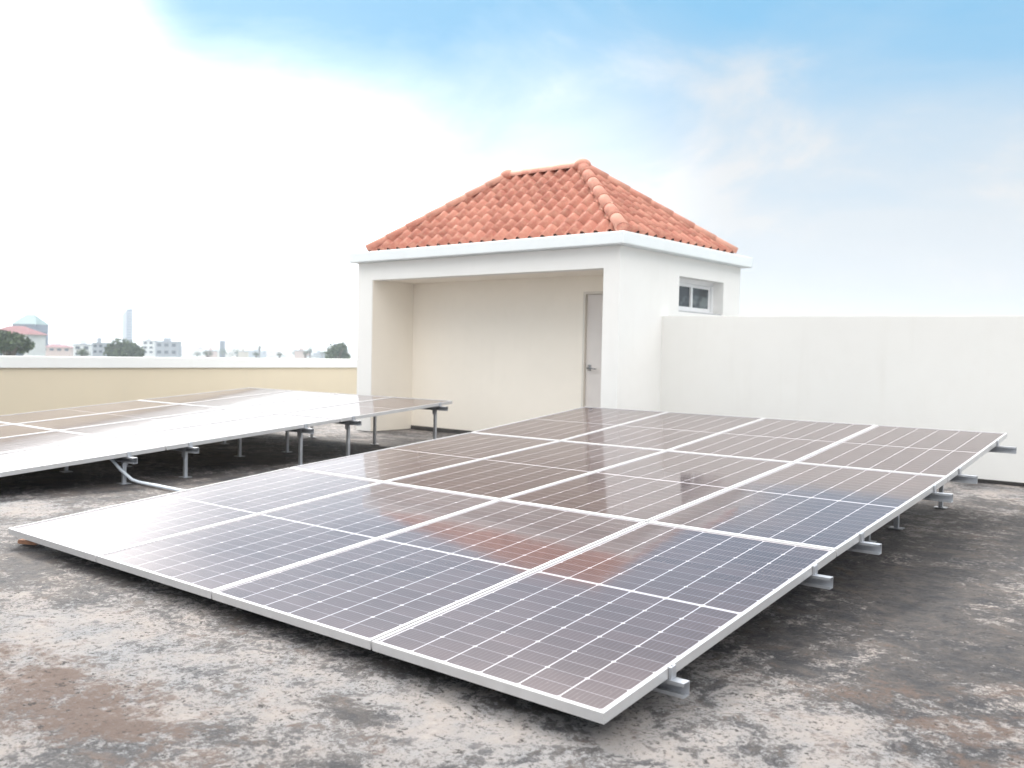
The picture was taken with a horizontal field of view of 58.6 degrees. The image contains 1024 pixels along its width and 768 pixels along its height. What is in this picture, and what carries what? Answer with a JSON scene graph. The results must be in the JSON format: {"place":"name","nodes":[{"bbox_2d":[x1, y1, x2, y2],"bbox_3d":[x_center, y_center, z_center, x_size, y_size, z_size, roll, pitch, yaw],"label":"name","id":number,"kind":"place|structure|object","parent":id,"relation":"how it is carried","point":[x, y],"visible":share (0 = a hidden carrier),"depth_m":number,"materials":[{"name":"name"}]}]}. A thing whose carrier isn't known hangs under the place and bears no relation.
{"place":"outdoors","nodes":[
{"label":"outdoors","id":0,"kind":"place"},
{"bbox_2d":[0,326,47,355],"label":"house","id":1,"kind":"structure","parent":0,"point":[38,338],"depth_m":212.89,"materials":[{"name":"white paint"}]},
{"bbox_2d":[11,314,48,345],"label":"building","id":2,"kind":"structure","parent":0,"point":[34,322],"depth_m":623.39,"materials":[{"name":"teal"}]},
{"bbox_2d":[46,344,72,355],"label":"building","id":3,"kind":"structure","parent":0,"point":[58,350],"depth_m":479.88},
{"bbox_2d":[72,339,91,356],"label":"building","id":4,"kind":"structure","parent":0,"point":[83,344],"depth_m":429.83,"materials":[{"name":"white concrete"}]},
{"bbox_2d":[0,400,174,423],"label":"solar panel","id":5,"kind":"object","parent":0,"point":[67,412],"visible":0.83,"depth_m":10.78,"materials":[{"name":"glass"}]},
{"bbox_2d":[92,338,106,356],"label":"building","id":6,"kind":"structure","parent":0,"point":[98,348],"depth_m":419.83,"materials":[{"name":"grey concrete"}]},
{"bbox_2d":[142,337,156,356],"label":"building","id":7,"kind":"structure","parent":0,"point":[148,344],"depth_m":599.68,"materials":[{"name":"white concrete"}]},
{"bbox_2d":[155,338,181,356],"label":"building","id":8,"kind":"structure","parent":0,"point":[166,347],"depth_m":559.73,"materials":[{"name":"grey concrete"}]},
{"bbox_2d":[0,356,356,415],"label":"parapet wall","id":9,"kind":"structure","parent":0,"point":[34,383],"depth_m":13.23,"materials":[{"name":"paint"}]},
{"bbox_2d":[198,339,217,351],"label":"building","id":10,"kind":"structure","parent":0,"point":[206,344],"depth_m":1898.79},
{"bbox_2d":[205,348,216,357],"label":"building","id":11,"kind":"structure","parent":0,"point":[214,353],"depth_m":700.47,"materials":[{"name":"white"}]},
{"bbox_2d":[219,340,224,357],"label":"building","id":12,"kind":"structure","parent":0,"point":[222,344],"depth_m":899.56,"materials":[{"name":"grey concrete"}]},
{"bbox_2d":[217,352,232,357],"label":"building","id":13,"kind":"structure","parent":0,"point":[229,355],"depth_m":1150.25,"materials":[{"name":"white"}]},
{"bbox_2d":[228,345,240,355],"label":"building","id":14,"kind":"structure","parent":0,"point":[232,348],"depth_m":1499.19,"materials":[{"name":"white"}]},
{"bbox_2d":[238,348,248,357],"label":"building","id":15,"kind":"structure","parent":0,"point":[242,353],"depth_m":699.89,"materials":[{"name":"white"}]},
{"bbox_2d":[249,349,265,357],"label":"building","id":16,"kind":"structure","parent":0,"point":[262,354],"depth_m":1150.31,"materials":[{"name":"white"}]},
{"bbox_2d":[181,347,356,358],"bbox_3d":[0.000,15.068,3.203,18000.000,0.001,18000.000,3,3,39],"label":"town ground","id":17,"kind":"structure","parent":0,"point":[353,353],"depth_m":3084.47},
{"bbox_2d":[0,330,35,355],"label":"tree","id":18,"kind":"object","parent":17,"relation":"on","point":[13,342],"visible":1,"depth_m":149.38,"materials":[{"name":"green plant"}]},
{"bbox_2d":[76,348,90,356],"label":"tree","id":19,"kind":"object","parent":17,"relation":"on","point":[83,352],"visible":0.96,"depth_m":329.28,"materials":[{"name":"green plant"}]},
{"bbox_2d":[103,338,144,356],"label":"tree","id":20,"kind":"object","parent":17,"relation":"on","point":[125,348],"visible":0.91,"depth_m":297.20,"materials":[{"name":"green plant"}]},
{"bbox_2d":[122,309,132,341],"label":"skyscraper","id":21,"kind":"structure","parent":17,"relation":"on","point":[127,314],"depth_m":1148.68,"materials":[{"name":"grey concrete"}]},
{"bbox_2d":[188,347,202,354],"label":"building","id":22,"kind":"structure","parent":17,"relation":"on","point":[191,350],"depth_m":1500.10,"materials":[{"name":"white"}]},
{"bbox_2d":[195,349,205,355],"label":"building","id":23,"kind":"structure","parent":17,"relation":"on","point":[201,351],"depth_m":1499.92,"materials":[{"name":"white"}]},
{"bbox_2d":[203,350,212,357],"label":"tree","id":24,"kind":"object","parent":17,"relation":"on","point":[208,354],"visible":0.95,"depth_m":549.51,"materials":[{"name":"green plant"}]},
{"bbox_2d":[219,348,227,355],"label":"tree","id":25,"kind":"object","parent":17,"relation":"on","point":[223,352],"visible":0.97,"depth_m":799.48,"materials":[{"name":"green plant"}]},
{"bbox_2d":[294,348,308,357],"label":"building","id":26,"kind":"structure","parent":17,"relation":"on","point":[299,354],"depth_m":699.59,"materials":[{"name":"white"}]},
{"bbox_2d":[306,346,313,358],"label":"tree","id":27,"kind":"object","parent":17,"relation":"on","point":[310,351],"visible":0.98,"depth_m":599.55,"materials":[{"name":"green plant"}]},
{"bbox_2d":[307,353,319,358],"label":"building","id":28,"kind":"structure","parent":17,"relation":"on","point":[314,357],"depth_m":699.90,"materials":[{"name":"white"}]},
{"bbox_2d":[324,342,350,358],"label":"tree","id":29,"kind":"object","parent":17,"relation":"on","point":[337,351],"visible":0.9,"depth_m":328.62,"materials":[{"name":"green plant"}]},
{"bbox_2d":[266,350,281,356],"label":"building","id":30,"kind":"structure","parent":0,"point":[271,353],"depth_m":1498.67,"materials":[{"name":"white"}]},
{"bbox_2d":[285,348,295,354],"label":"building","id":31,"kind":"structure","parent":0,"point":[289,351],"depth_m":1899.03,"materials":[{"name":"white"}]},
{"bbox_2d":[313,351,324,358],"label":"building","id":32,"kind":"structure","parent":0,"point":[318,353],"depth_m":899.73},
{"bbox_2d":[0,419,1023,767],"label":"roof deck","id":33,"kind":"structure","parent":0,"point":[904,649],"depth_m":3.31,"materials":[{"name":"grey concrete"}]},
{"bbox_2d":[17,539,37,544],"bbox_3d":[-2.800,0.917,5.305,0.130,0.024,0.065,1,2,10],"label":"brick","id":34,"kind":"object","parent":33,"relation":"on","point":[23,541],"visible":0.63,"depth_m":5.28,"materials":[{"name":"brown brick"}]},
{"bbox_2d":[59,457,137,484],"bbox_3d":[-4.750,0.650,8.860,4.180,0.234,0.080,3,3,39],"label":"mounting rail","id":35,"kind":"object","parent":33,"relation":"on","point":[129,460],"visible":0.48,"depth_m":7.66,"materials":[{"name":"metal"}]},
{"bbox_2d":[109,459,183,491],"bbox_3d":[-2.529,0.757,7.125,2.706,0.224,0.163,3,2,37],"label":"conduit","id":36,"kind":"object","parent":33,"relation":"on","point":[121,470],"visible":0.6,"depth_m":7.61,"materials":[{"name":"plastic"}]},
{"bbox_2d":[120,447,198,477],"bbox_3d":[-4.393,0.620,9.304,4.180,0.278,0.080,3,3,39],"label":"mounting rail","id":37,"kind":"object","parent":33,"relation":"on","point":[185,451],"visible":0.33,"depth_m":8.10,"materials":[{"name":"metal"}]},
{"bbox_2d":[16,404,224,430],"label":"solar panel","id":38,"kind":"object","parent":37,"relation":"on","point":[105,418],"visible":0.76,"depth_m":10.12,"materials":[{"name":"glass"}]},
{"bbox_2d":[59,408,277,437],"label":"solar panel","id":39,"kind":"object","parent":37,"relation":"on","point":[153,424],"visible":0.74,"depth_m":9.49,"materials":[{"name":"glass"}]},
{"bbox_2d":[110,413,338,449],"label":"solar panel","id":40,"kind":"object","parent":37,"relation":"on","point":[182,437],"visible":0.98,"depth_m":8.80,"materials":[{"name":"glass"}]},
{"bbox_2d":[235,428,313,465],"bbox_3d":[-3.599,0.551,10.293,4.180,0.378,0.080,3,3,39],"label":"mounting rail","id":41,"kind":"object","parent":33,"relation":"on","point":[300,431],"visible":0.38,"depth_m":9.10,"materials":[{"name":"metal"}]},
{"bbox_2d":[219,420,361,455],"bbox_3d":[-3.211,0.518,10.777,4.180,0.426,0.080,3,3,39],"label":"mounting rail","id":42,"kind":"object","parent":33,"relation":"on","point":[352,422],"visible":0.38,"depth_m":9.58,"materials":[{"name":"metal"}]},
{"bbox_2d":[141,387,290,403],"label":"solar panel","id":43,"kind":"object","parent":42,"relation":"on","point":[205,396],"visible":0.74,"depth_m":12.20,"materials":[{"name":"glass"}]},
{"bbox_2d":[183,390,339,407],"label":"solar panel","id":44,"kind":"object","parent":42,"relation":"on","point":[256,399],"visible":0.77,"depth_m":11.57,"materials":[{"name":"glass"}]},
{"bbox_2d":[228,393,389,412],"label":"solar panel","id":45,"kind":"object","parent":42,"relation":"on","point":[305,403],"visible":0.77,"depth_m":10.94,"materials":[{"name":"glass"}]},
{"bbox_2d":[283,397,451,421],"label":"solar panel","id":46,"kind":"object","parent":42,"relation":"on","point":[362,409],"visible":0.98,"depth_m":10.26,"materials":[{"name":"glass"}]},
{"bbox_2d":[310,406,447,444],"bbox_3d":[-2.385,0.447,11.805,4.180,0.530,0.080,3,3,39],"label":"mounting rail","id":47,"kind":"object","parent":33,"relation":"on","point":[439,408],"visible":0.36,"depth_m":10.61,"materials":[{"name":"metal"}]},
{"bbox_2d":[652,677,689,698],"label":"mounting rail","id":48,"kind":"object","parent":33,"relation":"on","point":[677,687],"visible":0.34,"depth_m":3.02,"materials":[{"name":"metal"}]},
{"bbox_2d":[800,574,832,589],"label":"mounting rail","id":49,"kind":"object","parent":33,"relation":"on","point":[821,581],"visible":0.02,"depth_m":4.02,"materials":[{"name":"metal"}]},
{"bbox_2d":[8,468,380,561],"bbox_3d":[-1.889,0.763,5.714,1.008,0.037,1.984,3,8,39],"label":"solar panel","id":50,"kind":"object","parent":49,"relation":"on","point":[90,535],"visible":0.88,"depth_m":5.53,"materials":[{"name":"glass"}]},
{"bbox_2d":[96,482,498,598],"bbox_3d":[-1.093,0.801,5.077,1.008,0.037,1.984,3,8,39],"label":"solar panel","id":51,"kind":"object","parent":49,"relation":"on","point":[205,562],"visible":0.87,"depth_m":4.87,"materials":[{"name":"glass"}]},
{"bbox_2d":[212,500,644,649],"bbox_3d":[-0.297,0.838,4.441,1.008,0.037,1.984,3,8,39],"label":"solar panel","id":52,"kind":"object","parent":49,"relation":"on","point":[365,595],"visible":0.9,"depth_m":4.20,"materials":[{"name":"glass"}]},
{"bbox_2d":[372,522,835,724],"bbox_3d":[0.504,0.875,3.800,1.020,0.046,1.984,3,8,39],"label":"solar panel","id":53,"kind":"object","parent":49,"relation":"on","point":[605,631],"visible":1,"depth_m":3.52,"materials":[{"name":"glass"}]},
{"bbox_2d":[660,316,1023,485],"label":"boundary wall","id":54,"kind":"structure","parent":33,"relation":"on","point":[965,373],"depth_m":9.57,"materials":[{"name":"white paint"}]},
{"bbox_2d":[848,541,881,554],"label":"mounting rail","id":55,"kind":"object","parent":33,"relation":"on","point":[869,547],"visible":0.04,"depth_m":4.51,"materials":[{"name":"metal"}]},
{"bbox_2d":[290,432,558,481],"bbox_3d":[-0.626,0.568,7.282,1.008,0.036,2.031,3,7,39],"label":"solar panel","id":56,"kind":"object","parent":55,"relation":"on","point":[387,464],"visible":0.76,"depth_m":7.16,"materials":[{"name":"glass"}]},
{"bbox_2d":[385,441,664,499],"bbox_3d":[0.170,0.606,6.646,1.008,0.036,2.031,3,7,39],"label":"solar panel","id":57,"kind":"object","parent":55,"relation":"on","point":[502,476],"visible":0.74,"depth_m":6.50,"materials":[{"name":"glass"}]},
{"bbox_2d":[502,451,792,521],"bbox_3d":[0.966,0.644,6.009,1.008,0.036,2.031,3,7,39],"label":"solar panel","id":58,"kind":"object","parent":55,"relation":"on","point":[648,488],"visible":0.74,"depth_m":5.85,"materials":[{"name":"glass"}]},
{"bbox_2d":[649,462,947,555],"bbox_3d":[1.767,0.680,5.369,1.020,0.046,2.031,3,7,39],"label":"solar panel","id":59,"kind":"object","parent":55,"relation":"on","point":[840,510],"visible":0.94,"depth_m":5.18,"materials":[{"name":"glass"}]},
{"bbox_2d":[864,492,952,542],"bbox_3d":[0.990,0.768,6.864,4.280,0.362,0.080,3,3,39],"label":"mounting rail","id":60,"kind":"object","parent":33,"relation":"on","point":[940,497],"visible":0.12,"depth_m":5.57,"materials":[{"name":"metal"}]},
{"bbox_2d":[888,474,977,529],"bbox_3d":[1.382,0.733,7.352,4.290,0.414,0.080,3,3,39],"label":"mounting rail","id":61,"kind":"object","parent":33,"relation":"on","point":[963,478],"visible":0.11,"depth_m":6.07,"materials":[{"name":"metal"}]},
{"bbox_2d":[561,412,763,450],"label":"solar panel","id":62,"kind":"object","parent":61,"relation":"on","point":[666,431],"visible":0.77,"depth_m":8.08,"materials":[{"name":"glass"}]},
{"bbox_2d":[668,418,875,462],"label":"solar panel","id":63,"kind":"object","parent":61,"relation":"on","point":[787,440],"visible":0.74,"depth_m":7.43,"materials":[{"name":"glass"}]},
{"bbox_2d":[795,425,1006,481],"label":"solar panel","id":64,"kind":"object","parent":61,"relation":"on","point":[950,454],"visible":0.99,"depth_m":6.77,"materials":[{"name":"glass"}]},
{"bbox_2d":[933,446,1016,508],"bbox_3d":[2.125,0.661,8.278,4.330,0.524,0.080,3,3,39],"label":"mounting rail","id":65,"kind":"object","parent":33,"relation":"on","point":[1005,449],"visible":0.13,"depth_m":6.99,"materials":[{"name":"metal"}]},
{"bbox_2d":[0,0,1023,350],"label":"sky","id":66,"kind":"structure","parent":0,"point":[202,169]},
{"bbox_2d":[349,158,751,433],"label":"stair house","id":67,"kind":"structure","parent":0,"point":[506,296],"depth_m":12.10,"materials":[{"name":"white paint"}]},
{"bbox_2d":[581,291,602,407],"bbox_3d":[1.205,-0.182,11.424,0.760,1.955,0.122,3,3,40],"label":"door","id":68,"kind":"structure","parent":67,"relation":"in","point":[593,300],"depth_m":11.58,"materials":[{"name":"paint"}]},
{"bbox_2d":[679,278,720,315],"bbox_3d":[2.377,-1.135,11.884,0.178,0.443,1.198,3,3,40],"label":"window","id":69,"kind":"structure","parent":67,"relation":"in","point":[695,296],"depth_m":12.04,"materials":[{"name":"paint"}]},
{"bbox_2d":[473,407,665,440],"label":"solar panel","id":70,"kind":"object","parent":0,"point":[564,425],"visible":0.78,"depth_m":8.72,"materials":[{"name":"glass"}]},
{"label":"mounting rail","id":71,"kind":"object","parent":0,"visible":0},
{"bbox_2d":[0,424,56,437],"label":"solar panel","id":72,"kind":"object","parent":71,"relation":"on","point":[10,430],"visible":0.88,"depth_m":9.20,"materials":[{"name":"glass"}]},
{"bbox_2d":[0,431,104,452],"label":"solar panel","id":73,"kind":"object","parent":71,"relation":"on","point":[28,441],"visible":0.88,"depth_m":8.48,"materials":[{"name":"glass"}]},
{"bbox_2d":[0,438,164,476],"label":"solar panel","id":74,"kind":"object","parent":71,"relation":"on","point":[40,459],"visible":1,"depth_m":7.62,"materials":[{"name":"glass"}]}
]}

